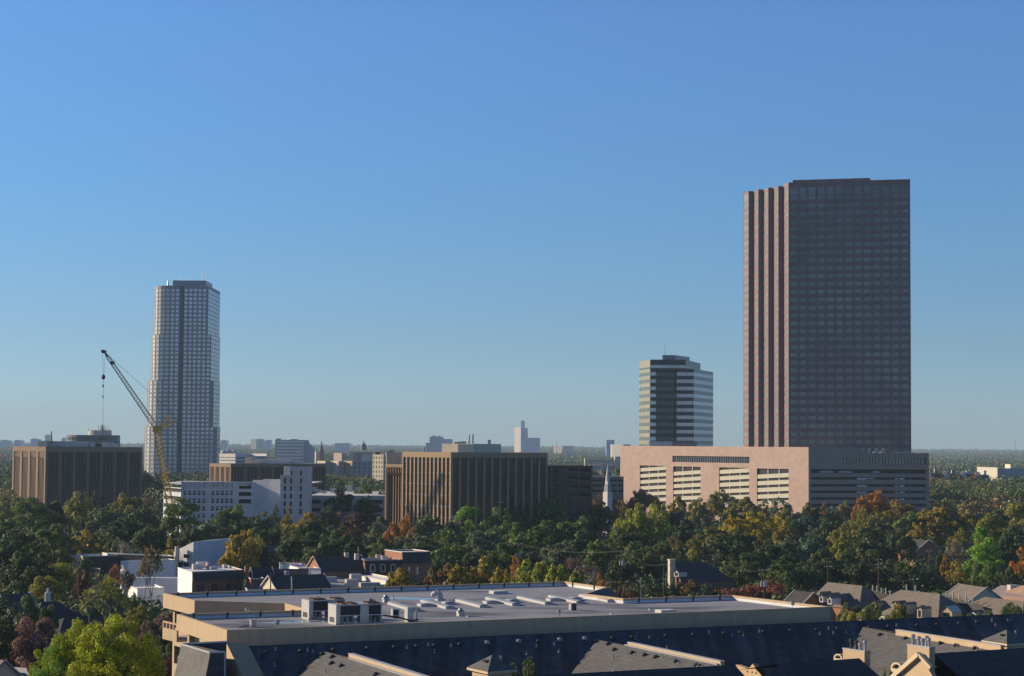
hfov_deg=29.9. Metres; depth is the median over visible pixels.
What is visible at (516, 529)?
oak tree
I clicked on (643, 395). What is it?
end window
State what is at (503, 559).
oak tree
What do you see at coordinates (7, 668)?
house
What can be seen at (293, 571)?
shop building
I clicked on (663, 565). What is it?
utility pole
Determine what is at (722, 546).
oak tree
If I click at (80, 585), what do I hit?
broadleaf tree
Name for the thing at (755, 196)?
upper corner window
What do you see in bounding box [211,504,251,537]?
oak tree
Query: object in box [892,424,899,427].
window
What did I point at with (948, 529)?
oak tree
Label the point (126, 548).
bare tree
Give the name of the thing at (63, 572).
broadleaf tree
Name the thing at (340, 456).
building
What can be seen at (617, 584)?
bush
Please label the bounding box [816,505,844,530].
oak tree
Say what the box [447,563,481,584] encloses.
round tree
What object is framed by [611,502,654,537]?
oak tree
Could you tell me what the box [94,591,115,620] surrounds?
palm tree
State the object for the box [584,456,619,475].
office building
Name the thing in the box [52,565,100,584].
shop building
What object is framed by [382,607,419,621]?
louvred cabinet
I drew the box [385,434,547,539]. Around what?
office block
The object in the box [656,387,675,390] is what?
recess window
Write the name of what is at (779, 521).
open tree
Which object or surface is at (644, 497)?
oak tree
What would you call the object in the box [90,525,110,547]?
oak tree
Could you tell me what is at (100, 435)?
round office building
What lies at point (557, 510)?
pine tree
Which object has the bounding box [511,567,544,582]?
round tree
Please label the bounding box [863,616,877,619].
broadleaf tree
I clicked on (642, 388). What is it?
end window
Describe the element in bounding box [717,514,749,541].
oak tree
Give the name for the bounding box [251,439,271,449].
office building
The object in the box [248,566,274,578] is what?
shop building
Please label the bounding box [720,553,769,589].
oak tree
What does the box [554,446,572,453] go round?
office building
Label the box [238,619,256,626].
vent box
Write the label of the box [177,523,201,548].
oak tree
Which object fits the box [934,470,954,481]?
gabled house
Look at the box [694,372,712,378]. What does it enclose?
side window
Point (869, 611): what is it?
broadleaf tree
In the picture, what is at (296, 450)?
terraced office building
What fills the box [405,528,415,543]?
open tree
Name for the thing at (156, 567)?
autumn tree
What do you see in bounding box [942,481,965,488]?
oak tree
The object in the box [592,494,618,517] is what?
oak tree
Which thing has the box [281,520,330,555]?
oak tree
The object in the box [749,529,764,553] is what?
oak tree
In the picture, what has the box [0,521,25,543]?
oak tree
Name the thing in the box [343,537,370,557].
oak tree
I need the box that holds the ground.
[8,505,1017,660]
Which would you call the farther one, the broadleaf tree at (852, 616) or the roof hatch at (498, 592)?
the broadleaf tree at (852, 616)
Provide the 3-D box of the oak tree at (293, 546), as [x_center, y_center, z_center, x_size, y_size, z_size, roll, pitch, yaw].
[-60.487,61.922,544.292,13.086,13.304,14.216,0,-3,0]
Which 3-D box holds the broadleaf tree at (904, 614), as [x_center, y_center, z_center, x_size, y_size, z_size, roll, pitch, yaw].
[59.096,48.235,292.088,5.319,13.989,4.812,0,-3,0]
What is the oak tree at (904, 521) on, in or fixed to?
on the ground
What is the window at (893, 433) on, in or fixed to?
in the office tower at (826, 317)
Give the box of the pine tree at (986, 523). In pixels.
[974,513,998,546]
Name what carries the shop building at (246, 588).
on the ground
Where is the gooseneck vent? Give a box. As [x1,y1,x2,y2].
[430,590,445,600]
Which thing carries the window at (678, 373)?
in the glass office tower at (675, 400)
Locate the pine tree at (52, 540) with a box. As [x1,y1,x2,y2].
[35,523,80,576]
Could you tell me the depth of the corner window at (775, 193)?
976.28 m
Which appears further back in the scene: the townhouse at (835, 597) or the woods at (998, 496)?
the woods at (998, 496)
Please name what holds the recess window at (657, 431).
in the glass office tower at (675, 400)
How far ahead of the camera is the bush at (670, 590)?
459.18 m
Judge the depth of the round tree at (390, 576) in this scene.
380.40 m
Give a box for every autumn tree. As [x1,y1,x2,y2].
[106,565,120,610]
[116,565,135,603]
[136,545,163,608]
[372,549,380,557]
[772,583,787,598]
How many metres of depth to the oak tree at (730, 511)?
760.41 m
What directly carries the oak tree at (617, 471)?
on the ground
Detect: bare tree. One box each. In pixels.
[69,554,79,571]
[118,540,133,553]
[142,497,157,511]
[143,555,153,604]
[334,510,353,530]
[449,517,461,527]
[564,555,587,574]
[581,562,600,583]
[585,569,601,584]
[695,513,712,534]
[945,540,970,579]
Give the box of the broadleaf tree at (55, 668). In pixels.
[31,640,72,675]
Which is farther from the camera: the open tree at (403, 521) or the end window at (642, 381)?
the end window at (642, 381)
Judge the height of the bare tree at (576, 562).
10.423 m
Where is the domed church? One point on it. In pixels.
(355, 456)
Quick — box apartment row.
[317,455,372,478]
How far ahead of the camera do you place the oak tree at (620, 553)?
582.06 m
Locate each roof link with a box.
[871,585,890,600]
[943,591,984,612]
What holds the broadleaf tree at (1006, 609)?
on the ground
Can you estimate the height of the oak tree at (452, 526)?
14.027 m
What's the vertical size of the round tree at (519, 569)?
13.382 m
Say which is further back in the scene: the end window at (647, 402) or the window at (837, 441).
the end window at (647, 402)
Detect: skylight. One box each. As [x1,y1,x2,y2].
[387,601,420,610]
[417,602,434,606]
[420,599,454,608]
[441,601,455,604]
[453,598,488,607]
[483,600,499,603]
[485,596,520,605]
[505,598,519,601]
[517,595,552,604]
[546,597,562,600]
[548,594,584,603]
[579,593,612,601]
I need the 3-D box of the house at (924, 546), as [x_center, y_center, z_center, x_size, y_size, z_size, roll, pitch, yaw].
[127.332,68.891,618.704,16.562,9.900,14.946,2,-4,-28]
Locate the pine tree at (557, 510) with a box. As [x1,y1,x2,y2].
[532,497,569,528]
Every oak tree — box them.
[0,501,18,527]
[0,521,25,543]
[0,533,22,569]
[0,551,50,591]
[9,525,50,550]
[22,538,54,570]
[39,509,62,533]
[48,540,76,562]
[58,491,95,526]
[75,556,96,575]
[79,508,99,534]
[84,503,127,531]
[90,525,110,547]
[101,514,157,552]
[109,493,143,514]
[111,537,126,552]
[128,505,159,527]
[131,523,167,554]
[142,473,166,494]
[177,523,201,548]
[191,519,220,540]
[207,528,231,539]
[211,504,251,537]
[217,528,262,572]
[224,519,255,545]
[243,542,273,566]
[244,510,280,534]
[253,524,281,546]
[275,533,316,562]
[279,515,293,535]
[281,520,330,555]
[289,512,324,540]
[300,535,353,563]
[318,506,339,532]
[319,525,356,553]
[341,513,380,539]
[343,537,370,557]
[353,495,381,533]
[367,515,390,544]
[368,537,391,557]
[388,536,410,548]
[402,534,433,551]
[403,542,422,549]
[411,512,445,541]
[424,530,463,551]
[430,542,480,573]
[430,552,450,574]
[435,521,469,544]
[452,552,479,575]
[456,521,482,547]
[461,537,496,569]
[466,525,506,553]
[478,507,511,532]
[484,520,513,549]
[487,543,517,573]
[502,522,530,555]
[506,531,546,559]
[510,506,532,532]
[523,549,544,570]
[526,520,567,548]
[539,539,581,573]
[550,523,575,547]
[557,515,600,545]
[562,534,598,558]
[573,505,596,530]
[579,539,618,573]
[579,550,609,580]
[587,502,618,537]
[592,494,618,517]
[599,469,610,475]
[599,527,656,562]
[604,557,634,583]
[609,468,619,475]
[609,526,621,559]
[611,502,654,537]
[620,546,664,578]
[626,489,660,511]
[643,540,676,585]
[647,503,674,544]
[649,499,665,518]
[667,496,688,517]
[667,506,694,537]
[668,520,692,548]
[671,545,686,561]
[685,497,709,526]
[686,526,733,566]
[696,583,720,595]
[703,489,739,524]
[706,535,749,564]
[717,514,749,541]
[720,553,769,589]
[721,503,749,521]
[731,529,759,558]
[733,496,760,521]
[738,510,783,540]
[740,540,800,579]
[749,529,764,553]
[754,559,809,592]
[771,521,797,543]
[772,508,799,528]
[778,536,811,561]
[787,514,816,541]
[791,502,831,529]
[793,559,831,591]
[796,532,832,560]
[807,548,843,583]
[813,516,839,544]
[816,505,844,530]
[824,525,853,549]
[828,553,865,584]
[830,532,852,559]
[834,500,852,523]
[837,538,900,570]
[842,558,877,589]
[850,495,874,523]
[856,519,896,545]
[863,489,891,515]
[865,510,894,532]
[873,559,931,589]
[884,500,916,520]
[886,528,917,561]
[888,512,927,536]
[890,499,895,509]
[905,566,949,590]
[906,522,928,539]
[913,506,975,545]
[917,508,937,533]
[935,514,968,544]
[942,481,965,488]
[943,474,965,484]
[961,509,980,536]
[963,475,985,483]
[969,503,991,516]
[972,485,992,494]
[984,481,1007,490]
[990,538,1017,578]
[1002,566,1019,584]
[1006,489,1023,499]
[1010,477,1023,485]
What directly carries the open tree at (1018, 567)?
on the ground
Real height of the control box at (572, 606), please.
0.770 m
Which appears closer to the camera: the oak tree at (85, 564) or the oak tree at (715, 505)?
the oak tree at (85, 564)
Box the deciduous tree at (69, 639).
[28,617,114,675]
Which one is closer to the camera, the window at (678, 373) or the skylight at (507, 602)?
the skylight at (507, 602)
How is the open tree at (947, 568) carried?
on the ground
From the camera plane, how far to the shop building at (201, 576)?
433.08 m
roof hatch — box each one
[489,590,507,593]
[655,609,675,612]
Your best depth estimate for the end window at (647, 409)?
1142.78 m
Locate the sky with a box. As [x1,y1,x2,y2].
[0,0,1023,450]
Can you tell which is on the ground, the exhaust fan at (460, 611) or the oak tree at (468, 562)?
the oak tree at (468, 562)
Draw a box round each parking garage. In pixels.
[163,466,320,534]
[547,465,592,532]
[620,446,928,521]
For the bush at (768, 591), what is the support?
on the ground
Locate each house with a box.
[0,592,36,641]
[0,660,22,675]
[13,588,81,629]
[45,615,133,658]
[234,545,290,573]
[666,559,735,595]
[784,590,819,604]
[890,539,940,568]
[929,469,939,479]
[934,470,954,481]
[944,583,1002,601]
[951,470,973,477]
[966,470,988,479]
[1004,585,1023,594]
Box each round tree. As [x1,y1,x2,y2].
[68,530,111,553]
[91,491,104,515]
[382,522,399,547]
[384,571,396,586]
[388,566,426,585]
[395,522,408,539]
[423,567,440,584]
[435,562,465,584]
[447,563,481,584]
[468,556,498,583]
[491,566,510,582]
[509,558,535,582]
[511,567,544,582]
[525,561,549,581]
[545,564,564,581]
[550,564,567,581]
[567,568,582,583]
[596,573,604,586]
[926,549,946,591]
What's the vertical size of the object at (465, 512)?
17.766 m
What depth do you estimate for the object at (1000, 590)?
409.48 m
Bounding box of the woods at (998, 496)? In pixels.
[0,471,1023,515]
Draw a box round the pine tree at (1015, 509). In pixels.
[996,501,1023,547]
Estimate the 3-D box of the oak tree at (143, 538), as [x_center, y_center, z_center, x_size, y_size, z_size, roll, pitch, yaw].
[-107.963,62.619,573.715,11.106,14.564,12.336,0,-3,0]
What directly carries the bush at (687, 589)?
on the ground
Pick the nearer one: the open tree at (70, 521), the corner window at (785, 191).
the open tree at (70, 521)
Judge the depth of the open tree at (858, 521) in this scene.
719.84 m
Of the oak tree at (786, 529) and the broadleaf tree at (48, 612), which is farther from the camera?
the oak tree at (786, 529)
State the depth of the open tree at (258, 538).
538.34 m
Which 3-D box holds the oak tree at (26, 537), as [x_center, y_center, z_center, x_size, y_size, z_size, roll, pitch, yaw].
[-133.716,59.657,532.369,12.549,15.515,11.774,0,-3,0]
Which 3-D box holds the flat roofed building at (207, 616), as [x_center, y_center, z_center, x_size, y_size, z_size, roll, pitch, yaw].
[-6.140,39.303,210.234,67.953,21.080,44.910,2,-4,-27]
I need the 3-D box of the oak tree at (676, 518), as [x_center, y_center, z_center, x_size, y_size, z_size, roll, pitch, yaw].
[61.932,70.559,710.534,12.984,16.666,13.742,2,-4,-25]
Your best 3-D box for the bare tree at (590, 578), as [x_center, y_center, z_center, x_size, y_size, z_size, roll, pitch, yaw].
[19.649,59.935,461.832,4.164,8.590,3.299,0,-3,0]
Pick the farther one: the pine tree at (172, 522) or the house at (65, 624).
the pine tree at (172, 522)
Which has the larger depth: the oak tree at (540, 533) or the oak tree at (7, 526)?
the oak tree at (540, 533)
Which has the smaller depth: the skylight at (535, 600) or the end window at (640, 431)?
the skylight at (535, 600)
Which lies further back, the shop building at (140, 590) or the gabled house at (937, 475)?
the gabled house at (937, 475)
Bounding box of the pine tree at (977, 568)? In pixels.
[971,562,985,586]
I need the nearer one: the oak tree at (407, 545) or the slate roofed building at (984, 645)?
the slate roofed building at (984, 645)
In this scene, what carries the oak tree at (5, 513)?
on the ground
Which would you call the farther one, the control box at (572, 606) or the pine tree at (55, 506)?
the pine tree at (55, 506)
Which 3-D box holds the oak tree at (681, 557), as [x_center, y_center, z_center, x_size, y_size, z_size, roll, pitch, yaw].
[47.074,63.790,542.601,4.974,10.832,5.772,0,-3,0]
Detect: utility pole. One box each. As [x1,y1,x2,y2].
[175,538,182,566]
[515,543,522,557]
[618,550,625,587]
[660,563,667,596]
[760,569,767,598]
[824,560,831,581]
[875,558,881,590]
[910,578,917,590]
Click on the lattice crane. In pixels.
(157, 429)
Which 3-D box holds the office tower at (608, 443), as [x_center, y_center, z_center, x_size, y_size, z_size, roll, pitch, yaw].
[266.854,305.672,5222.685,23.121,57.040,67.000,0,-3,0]
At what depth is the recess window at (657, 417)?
1136.38 m
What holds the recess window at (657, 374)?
in the glass office tower at (675, 400)
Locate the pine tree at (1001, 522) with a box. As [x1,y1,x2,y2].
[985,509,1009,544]
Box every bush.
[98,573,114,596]
[601,580,622,593]
[613,581,633,597]
[621,586,652,597]
[643,583,669,597]
[664,581,683,596]
[677,579,700,596]
[715,585,725,594]
[721,588,745,595]
[745,584,764,597]
[749,579,784,599]
[771,592,781,600]
[783,583,803,600]
[992,572,1006,588]
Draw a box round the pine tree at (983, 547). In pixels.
[972,537,1005,574]
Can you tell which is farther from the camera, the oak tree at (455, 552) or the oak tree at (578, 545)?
the oak tree at (578, 545)
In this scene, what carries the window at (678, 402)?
in the glass office tower at (675, 400)
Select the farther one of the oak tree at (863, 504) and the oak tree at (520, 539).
the oak tree at (863, 504)
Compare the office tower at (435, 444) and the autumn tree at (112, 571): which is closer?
the autumn tree at (112, 571)
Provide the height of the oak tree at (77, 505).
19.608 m
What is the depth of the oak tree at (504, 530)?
599.44 m
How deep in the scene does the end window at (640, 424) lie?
1139.99 m
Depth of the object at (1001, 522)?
592.01 m
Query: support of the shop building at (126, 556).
on the ground
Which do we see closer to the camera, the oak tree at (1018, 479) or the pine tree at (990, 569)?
the pine tree at (990, 569)
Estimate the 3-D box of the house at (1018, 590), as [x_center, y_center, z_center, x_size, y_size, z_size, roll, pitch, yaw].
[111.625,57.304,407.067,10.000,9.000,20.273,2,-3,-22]
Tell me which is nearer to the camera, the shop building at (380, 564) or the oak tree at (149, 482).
the shop building at (380, 564)
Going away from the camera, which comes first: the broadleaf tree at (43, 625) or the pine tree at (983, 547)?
the broadleaf tree at (43, 625)
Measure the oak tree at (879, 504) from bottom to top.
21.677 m
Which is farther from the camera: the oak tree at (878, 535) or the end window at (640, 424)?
the end window at (640, 424)
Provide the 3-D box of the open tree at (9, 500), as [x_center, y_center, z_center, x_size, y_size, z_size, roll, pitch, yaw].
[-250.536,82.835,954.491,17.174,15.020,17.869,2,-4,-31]
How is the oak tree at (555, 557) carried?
on the ground
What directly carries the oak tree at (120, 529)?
on the ground
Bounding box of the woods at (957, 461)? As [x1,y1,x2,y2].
[0,442,1023,483]
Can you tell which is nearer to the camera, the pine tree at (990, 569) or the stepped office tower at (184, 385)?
the pine tree at (990, 569)
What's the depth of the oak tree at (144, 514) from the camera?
723.14 m
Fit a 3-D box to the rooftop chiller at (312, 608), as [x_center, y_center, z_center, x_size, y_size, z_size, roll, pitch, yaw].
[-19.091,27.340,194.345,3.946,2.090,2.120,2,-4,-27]
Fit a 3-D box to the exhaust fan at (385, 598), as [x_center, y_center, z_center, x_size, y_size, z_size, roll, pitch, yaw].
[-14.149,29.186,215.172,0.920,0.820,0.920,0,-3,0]
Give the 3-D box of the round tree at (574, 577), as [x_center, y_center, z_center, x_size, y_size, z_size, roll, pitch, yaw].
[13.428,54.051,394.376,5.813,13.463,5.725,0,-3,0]
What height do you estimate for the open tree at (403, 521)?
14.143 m
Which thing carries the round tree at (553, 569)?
on the ground
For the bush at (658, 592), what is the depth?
451.79 m
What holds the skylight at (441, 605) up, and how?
on the flat roofed building at (207, 616)
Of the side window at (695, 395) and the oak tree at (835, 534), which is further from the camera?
the side window at (695, 395)
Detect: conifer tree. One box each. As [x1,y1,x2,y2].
[164,537,173,555]
[960,526,999,584]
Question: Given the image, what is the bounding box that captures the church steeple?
[603,465,611,535]
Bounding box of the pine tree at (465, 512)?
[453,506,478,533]
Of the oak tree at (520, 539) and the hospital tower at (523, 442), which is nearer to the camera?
the oak tree at (520, 539)
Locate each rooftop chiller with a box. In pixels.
[301,597,344,619]
[328,601,381,624]
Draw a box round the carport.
[14,667,27,675]
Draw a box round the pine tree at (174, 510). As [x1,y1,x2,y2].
[160,497,202,533]
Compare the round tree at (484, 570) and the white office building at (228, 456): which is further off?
the white office building at (228, 456)
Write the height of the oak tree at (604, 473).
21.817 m
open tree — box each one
[0,490,25,508]
[5,498,25,528]
[62,507,78,535]
[254,535,265,557]
[270,504,281,524]
[281,504,289,525]
[397,513,414,536]
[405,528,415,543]
[510,553,520,578]
[606,525,623,553]
[616,497,628,519]
[660,534,683,551]
[757,499,777,523]
[765,513,783,543]
[767,497,793,516]
[820,501,827,514]
[838,509,877,538]
[939,553,951,591]
[944,559,970,587]
[946,528,968,564]
[1009,546,1023,584]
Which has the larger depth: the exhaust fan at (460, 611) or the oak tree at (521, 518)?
the oak tree at (521, 518)
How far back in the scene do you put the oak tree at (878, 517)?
688.02 m
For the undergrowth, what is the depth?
512.65 m
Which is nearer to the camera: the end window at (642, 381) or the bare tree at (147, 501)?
the bare tree at (147, 501)
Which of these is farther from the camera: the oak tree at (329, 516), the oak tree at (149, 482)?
the oak tree at (149, 482)
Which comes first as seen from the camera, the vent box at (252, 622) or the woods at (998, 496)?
the vent box at (252, 622)
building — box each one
[0,440,11,447]
[14,440,23,445]
[30,438,40,445]
[45,434,50,440]
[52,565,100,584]
[66,424,119,446]
[69,554,118,582]
[102,552,173,581]
[120,558,177,594]
[128,584,164,606]
[162,581,830,675]
[174,538,233,576]
[174,614,1023,675]
[177,561,243,592]
[219,449,266,462]
[220,440,228,449]
[243,585,274,590]
[244,566,263,588]
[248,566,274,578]
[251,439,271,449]
[259,571,332,589]
[273,568,310,574]
[275,438,314,462]
[279,562,320,573]
[327,574,385,587]
[334,453,346,460]
[335,443,349,450]
[352,573,387,583]
[361,554,400,575]
[372,449,401,481]
[385,549,430,585]
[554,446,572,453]
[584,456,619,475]
[611,444,620,457]
[977,464,1023,481]
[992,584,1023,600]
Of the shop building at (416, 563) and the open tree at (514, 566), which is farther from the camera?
the open tree at (514, 566)
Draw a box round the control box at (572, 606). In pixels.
[569,603,576,609]
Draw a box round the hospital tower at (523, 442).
[514,420,539,451]
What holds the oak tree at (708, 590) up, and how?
on the ground
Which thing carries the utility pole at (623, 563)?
on the ground
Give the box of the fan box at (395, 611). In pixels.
[391,608,399,617]
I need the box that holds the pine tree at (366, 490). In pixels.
[354,484,372,493]
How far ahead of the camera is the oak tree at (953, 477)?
1736.93 m
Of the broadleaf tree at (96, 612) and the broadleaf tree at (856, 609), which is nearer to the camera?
the broadleaf tree at (856, 609)
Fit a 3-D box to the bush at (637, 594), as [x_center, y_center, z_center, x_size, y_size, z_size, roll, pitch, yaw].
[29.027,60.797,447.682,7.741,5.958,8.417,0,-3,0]
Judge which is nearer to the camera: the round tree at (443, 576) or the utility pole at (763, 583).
the round tree at (443, 576)
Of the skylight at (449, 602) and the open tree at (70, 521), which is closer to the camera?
the skylight at (449, 602)
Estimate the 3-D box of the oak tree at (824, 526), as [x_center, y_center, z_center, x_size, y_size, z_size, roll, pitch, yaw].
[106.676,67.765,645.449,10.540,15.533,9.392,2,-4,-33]
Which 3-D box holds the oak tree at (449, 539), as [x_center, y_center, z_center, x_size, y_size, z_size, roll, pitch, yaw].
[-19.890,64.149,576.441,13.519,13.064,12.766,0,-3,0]
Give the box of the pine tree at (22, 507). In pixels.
[10,496,56,531]
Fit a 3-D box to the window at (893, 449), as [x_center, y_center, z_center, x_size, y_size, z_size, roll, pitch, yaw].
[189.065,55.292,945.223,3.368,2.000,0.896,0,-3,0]
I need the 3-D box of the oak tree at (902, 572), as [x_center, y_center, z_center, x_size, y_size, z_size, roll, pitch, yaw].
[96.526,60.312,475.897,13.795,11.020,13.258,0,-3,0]
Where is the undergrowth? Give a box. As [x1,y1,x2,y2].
[0,509,1023,671]
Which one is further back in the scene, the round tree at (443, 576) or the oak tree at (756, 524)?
the oak tree at (756, 524)
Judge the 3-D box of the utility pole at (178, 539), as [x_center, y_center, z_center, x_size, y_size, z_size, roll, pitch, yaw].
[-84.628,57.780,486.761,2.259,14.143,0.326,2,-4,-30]
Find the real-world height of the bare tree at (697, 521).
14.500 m
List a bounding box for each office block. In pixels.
[11,431,141,515]
[209,458,326,506]
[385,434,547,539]
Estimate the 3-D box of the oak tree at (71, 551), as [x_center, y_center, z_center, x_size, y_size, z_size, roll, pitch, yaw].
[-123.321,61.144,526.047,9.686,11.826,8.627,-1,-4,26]
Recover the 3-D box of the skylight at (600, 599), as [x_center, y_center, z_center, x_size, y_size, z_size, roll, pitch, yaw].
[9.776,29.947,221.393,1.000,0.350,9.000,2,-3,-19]
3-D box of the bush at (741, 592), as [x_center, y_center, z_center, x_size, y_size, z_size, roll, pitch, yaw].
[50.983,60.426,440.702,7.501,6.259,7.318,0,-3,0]
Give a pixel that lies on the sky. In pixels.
(412, 222)
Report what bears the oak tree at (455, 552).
on the ground
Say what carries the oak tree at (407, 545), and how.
on the ground
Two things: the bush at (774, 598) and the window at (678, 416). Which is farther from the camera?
the window at (678, 416)
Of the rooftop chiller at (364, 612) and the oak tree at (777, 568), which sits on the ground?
the oak tree at (777, 568)
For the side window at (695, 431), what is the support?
in the glass office tower at (675, 400)
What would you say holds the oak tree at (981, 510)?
on the ground
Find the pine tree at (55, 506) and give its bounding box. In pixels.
[47,500,67,530]
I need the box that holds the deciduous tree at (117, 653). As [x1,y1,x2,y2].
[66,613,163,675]
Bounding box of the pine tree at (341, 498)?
[323,489,354,526]
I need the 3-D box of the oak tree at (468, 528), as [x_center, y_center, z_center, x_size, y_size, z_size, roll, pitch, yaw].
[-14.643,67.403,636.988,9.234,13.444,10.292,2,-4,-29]
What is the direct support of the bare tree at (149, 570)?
on the ground
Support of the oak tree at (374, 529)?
on the ground
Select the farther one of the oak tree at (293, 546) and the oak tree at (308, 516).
the oak tree at (308, 516)
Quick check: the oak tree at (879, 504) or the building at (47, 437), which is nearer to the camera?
the oak tree at (879, 504)
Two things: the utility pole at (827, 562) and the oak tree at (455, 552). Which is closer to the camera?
the utility pole at (827, 562)
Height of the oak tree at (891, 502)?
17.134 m
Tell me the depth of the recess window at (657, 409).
1136.52 m
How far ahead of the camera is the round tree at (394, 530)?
631.52 m
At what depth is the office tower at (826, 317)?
957.35 m
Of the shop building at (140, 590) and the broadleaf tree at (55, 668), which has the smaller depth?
the broadleaf tree at (55, 668)
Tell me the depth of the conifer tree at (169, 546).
544.35 m
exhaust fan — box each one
[382,595,389,601]
[456,608,464,615]
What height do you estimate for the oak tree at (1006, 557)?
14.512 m
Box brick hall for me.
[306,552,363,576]
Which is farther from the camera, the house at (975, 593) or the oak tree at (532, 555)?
the oak tree at (532, 555)
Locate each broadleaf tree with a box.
[0,594,46,655]
[0,618,19,666]
[0,635,49,675]
[10,616,72,671]
[28,575,67,604]
[29,562,93,591]
[31,640,72,675]
[33,604,58,646]
[73,571,92,613]
[73,600,103,617]
[111,595,138,618]
[124,604,159,647]
[139,611,172,649]
[154,624,172,655]
[156,643,171,663]
[159,657,171,675]
[511,656,537,675]
[836,602,861,620]
[839,611,849,620]
[845,611,869,620]
[862,602,890,619]
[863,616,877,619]
[880,602,905,618]
[882,665,891,675]
[890,609,910,618]
[985,609,995,614]
[1000,602,1017,613]
[1014,605,1022,613]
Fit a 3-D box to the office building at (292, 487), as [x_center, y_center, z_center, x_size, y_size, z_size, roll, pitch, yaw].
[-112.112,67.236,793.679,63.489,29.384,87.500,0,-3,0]
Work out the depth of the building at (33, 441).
7588.11 m
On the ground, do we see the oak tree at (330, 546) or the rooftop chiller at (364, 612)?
the oak tree at (330, 546)
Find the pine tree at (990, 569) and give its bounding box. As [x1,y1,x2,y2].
[981,561,995,589]
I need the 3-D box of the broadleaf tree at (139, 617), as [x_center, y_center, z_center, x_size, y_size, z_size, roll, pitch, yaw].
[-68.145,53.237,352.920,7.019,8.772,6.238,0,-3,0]
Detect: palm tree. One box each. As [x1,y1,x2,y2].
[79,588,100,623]
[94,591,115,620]
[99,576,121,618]
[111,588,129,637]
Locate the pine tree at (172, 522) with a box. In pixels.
[154,515,182,549]
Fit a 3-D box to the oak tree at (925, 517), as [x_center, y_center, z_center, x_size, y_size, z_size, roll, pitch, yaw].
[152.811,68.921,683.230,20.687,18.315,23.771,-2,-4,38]
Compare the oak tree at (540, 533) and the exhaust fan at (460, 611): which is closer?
the exhaust fan at (460, 611)
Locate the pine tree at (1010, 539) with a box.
[998,525,1023,560]
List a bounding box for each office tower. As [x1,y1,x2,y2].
[144,270,219,475]
[426,436,452,451]
[605,440,613,457]
[639,355,712,445]
[743,178,911,504]
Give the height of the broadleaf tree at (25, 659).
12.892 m
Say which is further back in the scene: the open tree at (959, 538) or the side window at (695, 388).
the side window at (695, 388)
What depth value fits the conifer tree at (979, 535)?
512.85 m
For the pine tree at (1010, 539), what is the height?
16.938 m
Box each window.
[144,339,167,474]
[169,289,209,471]
[211,336,219,462]
[639,379,649,383]
[639,387,649,390]
[639,394,649,397]
[639,401,649,404]
[639,408,649,411]
[639,415,649,418]
[639,422,649,425]
[639,430,649,432]
[639,437,649,440]
[640,372,649,376]
[650,365,685,367]
[656,373,675,375]
[656,380,675,382]
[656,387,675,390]
[656,394,675,397]
[656,401,675,404]
[656,408,675,411]
[656,416,675,418]
[656,423,675,425]
[656,430,675,433]
[656,437,675,440]
[676,423,693,425]
[676,430,693,433]
[676,437,693,440]
[677,372,693,375]
[677,379,693,382]
[677,387,693,389]
[677,394,693,396]
[677,401,693,404]
[677,408,693,411]
[677,415,693,418]
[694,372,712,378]
[694,380,712,385]
[694,387,712,392]
[694,394,712,399]
[694,401,712,405]
[694,408,712,412]
[694,416,712,419]
[694,423,712,426]
[694,430,712,433]
[694,437,712,440]
[744,193,767,443]
[763,191,767,200]
[773,189,777,198]
[783,188,787,196]
[790,184,908,395]
[836,440,843,443]
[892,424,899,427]
[892,432,899,435]
[892,440,899,443]
[892,448,899,451]
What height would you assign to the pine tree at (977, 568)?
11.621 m
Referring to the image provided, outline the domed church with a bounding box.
[349,441,372,460]
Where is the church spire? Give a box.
[315,441,323,462]
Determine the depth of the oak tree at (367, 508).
803.07 m
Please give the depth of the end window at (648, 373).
1144.46 m
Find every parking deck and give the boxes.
[312,486,384,533]
[592,476,623,520]
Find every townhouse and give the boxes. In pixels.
[816,582,875,621]
[860,584,967,619]
[969,597,1023,615]
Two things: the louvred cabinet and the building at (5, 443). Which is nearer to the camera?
the louvred cabinet
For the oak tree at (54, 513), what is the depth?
707.14 m
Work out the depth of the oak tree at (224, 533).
606.80 m
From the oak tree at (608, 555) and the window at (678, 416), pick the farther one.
the window at (678, 416)
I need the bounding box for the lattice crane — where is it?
[101,350,183,532]
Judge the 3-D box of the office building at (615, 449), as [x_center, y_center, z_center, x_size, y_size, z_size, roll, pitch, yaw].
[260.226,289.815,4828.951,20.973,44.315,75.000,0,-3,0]
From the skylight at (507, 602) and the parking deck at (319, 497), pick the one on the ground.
the parking deck at (319, 497)

